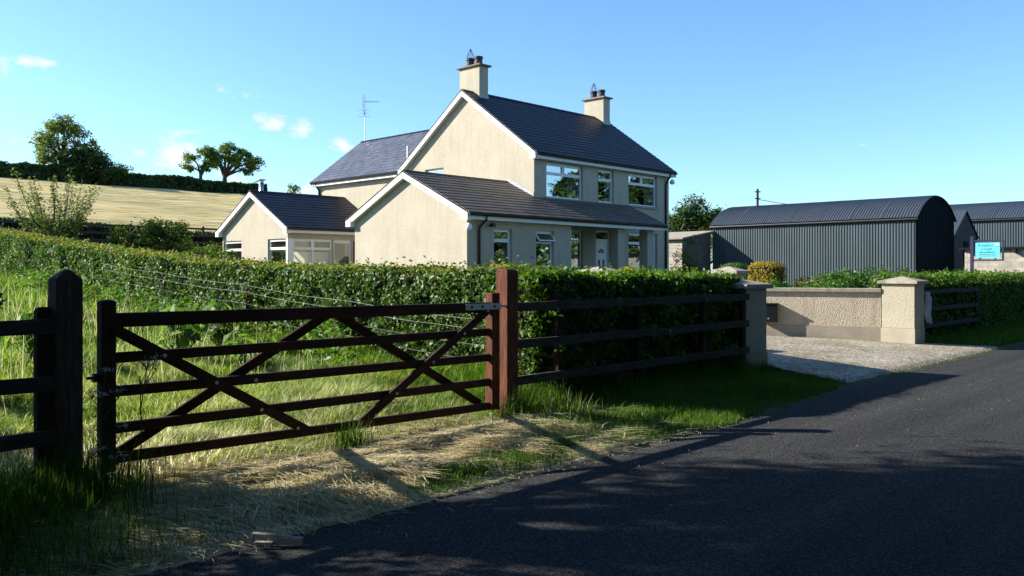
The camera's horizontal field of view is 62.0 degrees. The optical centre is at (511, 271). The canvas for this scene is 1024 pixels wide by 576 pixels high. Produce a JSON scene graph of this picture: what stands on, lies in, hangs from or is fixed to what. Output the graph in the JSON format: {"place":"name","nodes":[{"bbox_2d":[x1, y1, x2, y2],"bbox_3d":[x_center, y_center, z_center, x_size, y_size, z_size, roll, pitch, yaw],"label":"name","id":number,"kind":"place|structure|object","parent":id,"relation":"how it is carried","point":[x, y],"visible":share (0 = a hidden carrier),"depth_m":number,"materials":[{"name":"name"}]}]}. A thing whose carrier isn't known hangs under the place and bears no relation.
{"place":"outdoors","nodes":[
{"label":"outdoors","id":0,"kind":"place"},
{"bbox_2d":[0,177,245,232],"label":"hay field","id":1,"kind":"structure","parent":0,"point":[124,205],"depth_m":72.54,"materials":[{"name":"beige plant"}]},
{"bbox_2d":[0,245,1023,575],"bbox_3d":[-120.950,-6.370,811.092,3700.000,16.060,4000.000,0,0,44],"label":"ground","id":2,"kind":"structure","parent":0,"point":[428,477],"depth_m":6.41,"materials":[{"name":"plant"}]},
{"bbox_2d":[0,293,7,308],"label":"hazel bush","id":3,"kind":"object","parent":2,"relation":"on","point":[2,301],"visible":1,"depth_m":5.88,"materials":[{"name":"green plant"}]},
{"bbox_2d":[4,309,32,362],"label":"dock plant","id":4,"kind":"object","parent":2,"relation":"on","point":[23,315],"visible":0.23,"depth_m":10.12,"materials":[{"name":"green plant"}]},
{"bbox_2d":[0,307,55,480],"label":"timber fence","id":5,"kind":"object","parent":2,"relation":"on","point":[40,327],"visible":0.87,"depth_m":5.56,"materials":[{"name":"brown wood"}]},
{"bbox_2d":[1,167,101,239],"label":"fruit tree","id":6,"kind":"object","parent":2,"relation":"on","point":[65,232],"visible":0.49,"depth_m":31.89,"materials":[{"name":"green plant"}]},
{"bbox_2d":[47,270,82,480],"bbox_3d":[-3.018,0.944,5.756,0.175,1.912,0.170,0,0,44],"label":"gate post","id":7,"kind":"object","parent":2,"relation":"on","point":[65,295],"visible":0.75,"depth_m":5.69,"materials":[{"name":"brown wood"}]},
{"bbox_2d":[26,112,114,165],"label":"ash tree","id":8,"kind":"object","parent":2,"relation":"on","point":[48,137],"visible":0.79,"depth_m":113.81,"materials":[{"name":"green plant"}]},
{"bbox_2d":[53,143,120,183],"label":"bushy tree","id":9,"kind":"object","parent":2,"relation":"on","point":[78,162],"visible":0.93,"depth_m":114.13,"materials":[{"name":"green plant"}]},
{"bbox_2d":[0,451,177,574],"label":"grass tuft","id":10,"kind":"object","parent":2,"relation":"on","point":[46,502],"visible":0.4,"depth_m":5.02,"materials":[{"name":"green plant"}]},
{"bbox_2d":[0,414,178,526],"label":"grass tuft","id":11,"kind":"object","parent":2,"relation":"on","point":[87,471],"visible":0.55,"depth_m":5.48,"materials":[{"name":"green plant"}]},
{"bbox_2d":[85,366,123,501],"bbox_3d":[-2.658,1.064,5.473,0.278,0.909,0.238,0,0,6],"label":"cow parsley","id":12,"kind":"object","parent":2,"relation":"on","point":[102,397],"visible":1,"depth_m":5.50,"materials":[{"name":"green plant"}]},
{"bbox_2d":[81,423,127,504],"bbox_3d":[-2.555,1.259,5.418,0.310,0.576,0.194,0,0,14],"label":"cow parsley","id":13,"kind":"object","parent":2,"relation":"on","point":[105,453],"visible":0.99,"depth_m":5.40,"materials":[{"name":"green plant"}]},
{"bbox_2d":[0,218,222,248],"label":"timber fence","id":14,"kind":"object","parent":2,"relation":"on","point":[91,225],"visible":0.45,"depth_m":39.86,"materials":[{"name":"brown wood"}]},
{"bbox_2d":[107,159,133,178],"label":"tree","id":15,"kind":"object","parent":2,"relation":"on","point":[124,170],"visible":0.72,"depth_m":117.74,"materials":[{"name":"green plant"}]},
{"bbox_2d":[0,160,267,193],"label":"ridge hedge","id":16,"kind":"object","parent":2,"relation":"on","point":[27,169],"visible":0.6,"depth_m":118.94,"materials":[{"name":"green plant"}]},
{"bbox_2d":[135,353,163,488],"bbox_3d":[-2.479,1.046,5.817,0.160,0.972,0.300,0,0,-6],"label":"cow parsley","id":17,"kind":"object","parent":2,"relation":"on","point":[143,363],"visible":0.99,"depth_m":5.80,"materials":[{"name":"green plant"}]},
{"bbox_2d":[104,216,196,254],"bbox_3d":[-13.936,-0.971,32.673,3.576,2.376,1.945,0,0,-4],"label":"maple bush","id":18,"kind":"object","parent":2,"relation":"on","point":[157,236],"visible":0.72,"depth_m":32.49,"materials":[{"name":"green plant"}]},
{"bbox_2d":[0,217,317,247],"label":"field boundary hedge","id":19,"kind":"object","parent":2,"relation":"on","point":[106,228],"visible":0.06,"depth_m":40.29,"materials":[{"name":"green plant"}]},
{"bbox_2d":[0,265,365,367],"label":"nettles","id":20,"kind":"object","parent":2,"relation":"on","point":[123,295],"visible":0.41,"depth_m":14.81,"materials":[{"name":"green plant"}]},
{"bbox_2d":[156,304,209,359],"bbox_3d":[-4.321,0.827,11.078,0.650,0.837,0.705,0,0,44],"label":"dock plant","id":21,"kind":"object","parent":2,"relation":"on","point":[181,340],"visible":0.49,"depth_m":11.03,"materials":[{"name":"green plant"}]},
{"bbox_2d":[178,145,222,179],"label":"oak tree","id":22,"kind":"object","parent":2,"relation":"on","point":[208,163],"visible":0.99,"depth_m":128.28,"materials":[{"name":"green plant"}]},
{"bbox_2d":[165,241,236,261],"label":"maple bush","id":23,"kind":"object","parent":2,"relation":"on","point":[200,250],"visible":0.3,"depth_m":35.92,"materials":[{"name":"green plant"}]},
{"bbox_2d":[198,299,242,345],"bbox_3d":[-4.213,0.793,12.257,0.718,0.782,0.696,0,0,44],"label":"dock plant","id":24,"kind":"object","parent":2,"relation":"on","point":[218,336],"visible":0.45,"depth_m":12.14,"materials":[{"name":"green plant"}]},
{"bbox_2d":[198,141,266,181],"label":"oak tree","id":25,"kind":"object","parent":2,"relation":"on","point":[235,158],"visible":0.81,"depth_m":130.49,"materials":[{"name":"green plant"}]},
{"bbox_2d":[222,333,275,372],"bbox_3d":[-3.248,1.029,10.508,0.598,0.577,0.621,0,0,44],"label":"dock plant","id":26,"kind":"object","parent":2,"relation":"on","point":[241,337],"visible":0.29,"depth_m":10.47,"materials":[{"name":"green plant"}]},
{"bbox_2d":[0,223,557,370],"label":"garden hedge","id":27,"kind":"object","parent":2,"relation":"on","point":[359,284],"visible":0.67,"depth_m":13.85,"materials":[{"name":"green plant"}]},
{"bbox_2d":[0,268,573,487],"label":"long grass","id":28,"kind":"structure","parent":2,"relation":"on","point":[154,405],"depth_m":9.10,"materials":[{"name":"green plant"}]},
{"bbox_2d":[93,261,483,356],"bbox_3d":[-4.782,0.712,14.635,12.870,1.872,0.156,0,0,44],"label":"wire fence","id":29,"kind":"object","parent":2,"relation":"on","point":[352,333],"visible":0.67,"depth_m":14.36,"materials":[{"name":"silver metal"}]},
{"bbox_2d":[201,324,379,350],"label":"buttercups","id":30,"kind":"object","parent":2,"relation":"on","point":[275,328],"visible":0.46,"depth_m":11.65,"materials":[{"name":"yellow plant"}]},
{"bbox_2d":[284,182,301,192],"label":"tree","id":31,"kind":"object","parent":2,"relation":"on","point":[295,187],"visible":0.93,"depth_m":150.87,"materials":[{"name":"green plant"}]},
{"bbox_2d":[9,400,641,575],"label":"stray stalks","id":32,"kind":"object","parent":2,"relation":"on","point":[309,474],"visible":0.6,"depth_m":6.36,"materials":[{"name":"beige plant"}]},
{"bbox_2d":[314,408,380,453],"bbox_3d":[-1.401,1.379,7.322,0.658,0.347,0.622,0,0,14],"label":"grass tuft","id":33,"kind":"object","parent":2,"relation":"on","point":[348,435],"visible":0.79,"depth_m":7.29,"materials":[{"name":"green plant"}]},
{"bbox_2d":[0,400,697,575],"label":"cut hay","id":34,"kind":"object","parent":2,"relation":"on","point":[247,467],"visible":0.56,"depth_m":6.07},
{"bbox_2d":[215,49,677,280],"bbox_3d":[-2.720,-4.025,38.177,17.721,10.450,14.405,0,0,44],"label":"farmhouse","id":35,"kind":"object","parent":2,"relation":"on","point":[476,172],"visible":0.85,"depth_m":34.56,"materials":[{"name":"beige paint"}]},
{"bbox_2d":[225,241,241,257],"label":"window","id":36,"kind":"structure","parent":35,"relation":"in","point":[227,242],"depth_m":38.95,"materials":[{"name":"white plastic"}]},
{"bbox_2d":[269,239,285,261],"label":"window","id":37,"kind":"structure","parent":35,"relation":"in","point":[270,240],"depth_m":36.42,"materials":[{"name":"white plastic"}]},
{"bbox_2d":[273,244,285,252],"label":"window","id":38,"kind":"structure","parent":35,"relation":"in","point":[274,245],"depth_m":41.38,"materials":[{"name":"white plastic"}]},
{"bbox_2d":[293,239,333,276],"bbox_3d":[-8.557,-0.570,36.482,0.280,1.620,2.128,0,0,44],"label":"window","id":39,"kind":"structure","parent":35,"relation":"in","point":[304,257],"depth_m":36.51,"materials":[{"name":"white plastic"}]},
{"bbox_2d":[334,240,350,265],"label":"window","id":40,"kind":"structure","parent":35,"relation":"in","point":[335,241],"depth_m":37.85,"materials":[{"name":"white plastic"}]},
{"bbox_2d":[353,241,354,262],"bbox_3d":[-6.822,-0.300,38.142,0.026,2.100,0.650,0,0,44],"label":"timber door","id":41,"kind":"structure","parent":35,"relation":"in","point":[353,241],"depth_m":37.92,"materials":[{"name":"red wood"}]},
{"bbox_2d":[427,168,443,171],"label":"window","id":42,"kind":"structure","parent":35,"relation":"in","point":[440,169],"depth_m":36.04,"materials":[{"name":"white plastic"}]},
{"bbox_2d":[494,229,509,264],"bbox_3d":[-0.370,-0.735,28.511,0.328,1.370,1.040,0,0,44],"label":"window","id":43,"kind":"structure","parent":35,"relation":"in","point":[505,233],"depth_m":28.77,"materials":[{"name":"white plastic"}]},
{"bbox_2d":[536,231,555,268],"bbox_3d":[1.147,-0.735,29.966,0.298,1.370,1.120,0,0,44],"label":"window","id":44,"kind":"structure","parent":35,"relation":"in","point":[551,237],"depth_m":30.24,"materials":[{"name":"white plastic"}]},
{"bbox_2d":[545,162,585,201],"bbox_3d":[2.003,-3.460,33.350,0.328,1.440,2.380,0,0,44],"label":"window","id":45,"kind":"structure","parent":35,"relation":"in","point":[572,176],"depth_m":33.87,"materials":[{"name":"white plastic"}]},
{"bbox_2d":[571,230,585,270],"bbox_3d":[2.038,-0.840,33.316,0.230,1.620,2.380,0,0,44],"label":"window","id":46,"kind":"structure","parent":35,"relation":"in","point":[576,231],"depth_m":34.07,"materials":[{"name":"white plastic"}]},
{"bbox_2d":[596,230,608,267],"bbox_3d":[3.674,-0.465,35.100,0.130,2.430,1.000,0,0,44],"label":"door","id":47,"kind":"structure","parent":35,"relation":"in","point":[602,245],"depth_m":35.17,"materials":[{"name":"white plastic"}]},
{"bbox_2d":[597,169,615,204],"bbox_3d":[3.800,-3.460,35.214,0.328,1.440,1.240,0,0,44],"label":"window","id":48,"kind":"structure","parent":35,"relation":"in","point":[606,180],"depth_m":35.49,"materials":[{"name":"white plastic"}]},
{"bbox_2d":[628,174,658,209],"bbox_3d":[5.622,-3.460,37.104,0.328,1.440,2.310,0,0,44],"label":"window","id":49,"kind":"structure","parent":35,"relation":"in","point":[649,182],"depth_m":37.60,"materials":[{"name":"white plastic"}]},
{"bbox_2d":[629,233,658,270],"bbox_3d":[5.657,-0.840,37.070,0.230,1.620,2.310,0,0,44],"label":"window","id":50,"kind":"structure","parent":35,"relation":"in","point":[634,234],"depth_m":36.87,"materials":[{"name":"white plastic"}]},
{"bbox_2d":[496,269,517,415],"bbox_3d":[-0.052,0.938,8.915,0.170,1.925,0.165,0,0,44],"label":"gate post","id":51,"kind":"object","parent":2,"relation":"on","point":[507,284],"visible":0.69,"depth_m":8.85,"materials":[{"name":"brown wood"}]},
{"bbox_2d":[86,293,506,470],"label":"field gate","id":52,"kind":"structure","parent":51,"relation":"attached to","point":[111,323],"depth_m":6.92,"materials":[{"name":"wood"}]},
{"bbox_2d":[485,385,549,419],"bbox_3d":[0.104,1.346,8.786,0.705,0.404,0.716,0,0,44],"label":"grass tuft","id":53,"kind":"object","parent":2,"relation":"on","point":[522,406],"visible":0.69,"depth_m":8.71,"materials":[{"name":"green plant"}]},
{"bbox_2d":[520,387,608,422],"bbox_3d":[0.500,1.375,8.803,0.823,0.394,1.099,0,0,44],"label":"grass tuft","id":54,"kind":"object","parent":2,"relation":"on","point":[564,407],"visible":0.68,"depth_m":8.75,"materials":[{"name":"green plant"}]},
{"bbox_2d":[578,267,615,271],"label":"gate pier","id":55,"kind":"structure","parent":2,"relation":"on","point":[596,269],"depth_m":15.86,"materials":[{"name":"paint"}]},
{"bbox_2d":[478,262,746,391],"bbox_3d":[1.652,0.725,11.722,1.484,1.713,5.119,0,0,44],"label":"roadside hedge","id":56,"kind":"object","parent":2,"relation":"on","point":[587,284],"visible":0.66,"depth_m":10.81,"materials":[{"name":"green plant"}]},
{"bbox_2d":[518,288,748,392],"bbox_3d":[1.706,1.025,11.002,0.134,1.550,5.262,0,0,44],"label":"timber fence","id":57,"kind":"object","parent":2,"relation":"on","point":[638,301],"visible":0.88,"depth_m":10.85,"materials":[{"name":"black wood"}]},
{"bbox_2d":[669,245,683,272],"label":"rose bush","id":58,"kind":"object","parent":2,"relation":"on","point":[675,254],"visible":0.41,"depth_m":42.50,"materials":[{"name":"plant"}]},
{"bbox_2d":[671,234,706,272],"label":"climbing shrub","id":59,"kind":"object","parent":2,"relation":"on","point":[692,243],"visible":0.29,"depth_m":39.36,"materials":[{"name":"green plant"}]},
{"bbox_2d":[669,231,713,272],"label":"block shed","id":60,"kind":"structure","parent":2,"relation":"on","point":[703,240],"depth_m":50.99,"materials":[{"name":"concrete"}]},
{"bbox_2d":[683,227,712,267],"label":"willow tree","id":61,"kind":"object","parent":2,"relation":"on","point":[711,248],"visible":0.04,"depth_m":63.01,"materials":[{"name":"green plant"}]},
{"bbox_2d":[669,193,727,247],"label":"round tree","id":62,"kind":"object","parent":2,"relation":"on","point":[691,218],"visible":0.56,"depth_m":78.56,"materials":[{"name":"green plant"}]},
{"bbox_2d":[707,267,750,279],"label":"gate pier","id":63,"kind":"structure","parent":2,"relation":"on","point":[740,273],"depth_m":19.26,"materials":[{"name":"paint"}]},
{"bbox_2d":[721,261,750,279],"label":"clipped bush","id":64,"kind":"object","parent":2,"relation":"on","point":[740,265],"visible":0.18,"depth_m":28.64,"materials":[{"name":"green plant"}]},
{"bbox_2d":[727,280,772,369],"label":"gate pier","id":65,"kind":"structure","parent":2,"relation":"on","point":[756,318],"depth_m":13.14,"materials":[{"name":"paint"}]},
{"bbox_2d":[754,189,760,205],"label":"utility pole","id":66,"kind":"object","parent":2,"relation":"on","point":[757,191],"visible":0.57,"depth_m":89.92,"materials":[{"name":"wood"}]},
{"bbox_2d":[747,260,787,284],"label":"clipped bush","id":67,"kind":"object","parent":2,"relation":"on","point":[760,273],"visible":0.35,"depth_m":26.78,"materials":[{"name":"yellow plant"}]},
{"bbox_2d":[759,274,791,287],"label":"garden shrub","id":68,"kind":"object","parent":2,"relation":"on","point":[777,284],"visible":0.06,"depth_m":20.76,"materials":[{"name":"green plant"}]},
{"bbox_2d":[785,277,822,287],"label":"garden shrub","id":69,"kind":"object","parent":2,"relation":"on","point":[811,285],"visible":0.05,"depth_m":21.91,"materials":[{"name":"green plant"}]},
{"bbox_2d":[790,272,827,287],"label":"garden shrub","id":70,"kind":"object","parent":2,"relation":"on","point":[808,280],"visible":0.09,"depth_m":23.66,"materials":[{"name":"green plant"}]},
{"bbox_2d":[766,287,880,340],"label":"entrance wall","id":71,"kind":"structure","parent":2,"relation":"on","point":[845,313],"depth_m":18.42,"materials":[{"name":"stone"}]},
{"bbox_2d":[766,303,777,321],"bbox_3d":[5.663,0.910,18.820,0.390,0.420,0.183,0,0,23],"label":"letter box","id":72,"kind":"object","parent":71,"relation":"attached to","point":[771,312],"visible":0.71,"depth_m":18.73,"materials":[{"name":"metal"}]},
{"bbox_2d":[811,271,835,280],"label":"garden shrub","id":73,"kind":"object","parent":2,"relation":"on","point":[824,275],"visible":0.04,"depth_m":28.07,"materials":[{"name":"green plant"}]},
{"bbox_2d":[709,195,956,287],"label":"barn","id":74,"kind":"structure","parent":2,"relation":"on","point":[800,240],"depth_m":47.16,"materials":[{"name":"grey metal"}]},
{"bbox_2d":[810,278,856,287],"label":"garden shrub","id":75,"kind":"object","parent":2,"relation":"on","point":[834,285],"visible":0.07,"depth_m":20.39,"materials":[{"name":"green plant"}]},
{"bbox_2d":[814,268,874,287],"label":"garden shrub","id":76,"kind":"object","parent":2,"relation":"on","point":[860,282],"visible":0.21,"depth_m":21.65,"materials":[{"name":"green plant"}]},
{"bbox_2d":[836,265,892,286],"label":"garden shrub","id":77,"kind":"object","parent":2,"relation":"on","point":[850,272],"visible":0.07,"depth_m":24.00,"materials":[{"name":"green plant"}]},
{"bbox_2d":[866,263,914,280],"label":"garden shrub","id":78,"kind":"object","parent":2,"relation":"on","point":[884,269],"visible":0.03,"depth_m":23.11,"materials":[{"name":"green plant"}]},
{"bbox_2d":[877,277,928,343],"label":"gate pier","id":79,"kind":"structure","parent":2,"relation":"on","point":[902,309],"depth_m":17.73,"materials":[{"name":"paint"}]},
{"bbox_2d":[869,269,1023,340],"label":"roadside hedge","id":80,"kind":"object","parent":2,"relation":"on","point":[1000,295],"visible":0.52,"depth_m":21.45,"materials":[{"name":"green plant"}]},
{"bbox_2d":[915,210,978,272],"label":"stone store","id":81,"kind":"structure","parent":2,"relation":"on","point":[964,230],"depth_m":51.02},
{"bbox_2d":[963,241,967,260],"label":"loft door","id":82,"kind":"structure","parent":81,"relation":"in","point":[965,244],"depth_m":51.13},
{"bbox_2d":[924,284,978,335],"bbox_3d":[10.067,1.055,19.676,0.134,1.490,4.296,0,0,44],"label":"timber fence","id":83,"kind":"object","parent":2,"relation":"on","point":[956,305],"visible":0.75,"depth_m":20.01,"materials":[{"name":"black wood"}]},
{"bbox_2d":[924,292,931,324],"bbox_3d":[8.872,0.789,18.166,0.100,0.718,0.290,0,0,44],"label":"rag","id":84,"kind":"object","parent":83,"relation":"hanging from","point":[928,307],"visible":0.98,"depth_m":18.11,"materials":[{"name":"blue fabric"}]},
{"bbox_2d":[935,267,976,273],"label":"garden shrub","id":85,"kind":"object","parent":2,"relation":"on","point":[947,271],"depth_m":23.97,"materials":[{"name":"green plant"}]},
{"bbox_2d":[950,201,1023,246],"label":"barn","id":86,"kind":"structure","parent":2,"relation":"on","point":[1004,221],"depth_m":55.42,"materials":[{"name":"grey metal"}]},
{"bbox_2d":[970,236,1003,271],"bbox_3d":[15.104,0.240,27.109,0.960,2.720,0.080,0,0,44],"label":"roadside sign","id":87,"kind":"object","parent":2,"relation":"on","point":[988,250],"visible":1,"depth_m":27.12,"materials":[{"name":"teal metal"}]},
{"bbox_2d":[959,247,1023,272],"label":"block shed","id":88,"kind":"structure","parent":2,"relation":"on","point":[1013,259],"depth_m":39.25,"materials":[{"name":"concrete"}]},
{"bbox_2d":[0,0,1023,269],"label":"sky","id":89,"kind":"structure","parent":0,"point":[791,101],"materials":[{"name":"blue"}]},
{"bbox_2d":[135,345,1023,575],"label":"road","id":90,"kind":"structure","parent":0,"point":[821,493],"depth_m":5.64,"materials":[{"name":"grey asphalt"}]},
{"bbox_2d":[252,532,303,545],"bbox_3d":[-1.359,1.546,4.910,0.302,0.059,0.085,0,0,6],"label":"broken timber","id":91,"kind":"object","parent":90,"relation":"on","point":[283,539],"visible":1,"depth_m":4.90,"materials":[{"name":"grey wood"}]},
{"bbox_2d":[123,425,730,573],"bbox_3d":[0.084,1.562,6.372,0.884,0.011,5.878,0,0,44],"label":"strewn straw","id":92,"kind":"object","parent":90,"relation":"on","point":[335,514],"visible":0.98,"depth_m":5.72,"materials":[{"name":"beige plant"}]},
{"bbox_2d":[766,335,997,382],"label":"driveway","id":93,"kind":"structure","parent":0,"point":[854,354],"depth_m":15.37,"materials":[{"name":"grey gravel"}]},
{"bbox_2d":[160,335,1009,564],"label":"loose gravel","id":94,"kind":"structure","parent":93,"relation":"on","point":[663,463],"depth_m":9.81,"materials":[{"name":"grey gravel"}]},
{"bbox_2d":[925,318,1023,346],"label":"verge grass","id":95,"kind":"structure","parent":0,"point":[996,334],"depth_m":19.41,"materials":[{"name":"green plant"}]}
]}

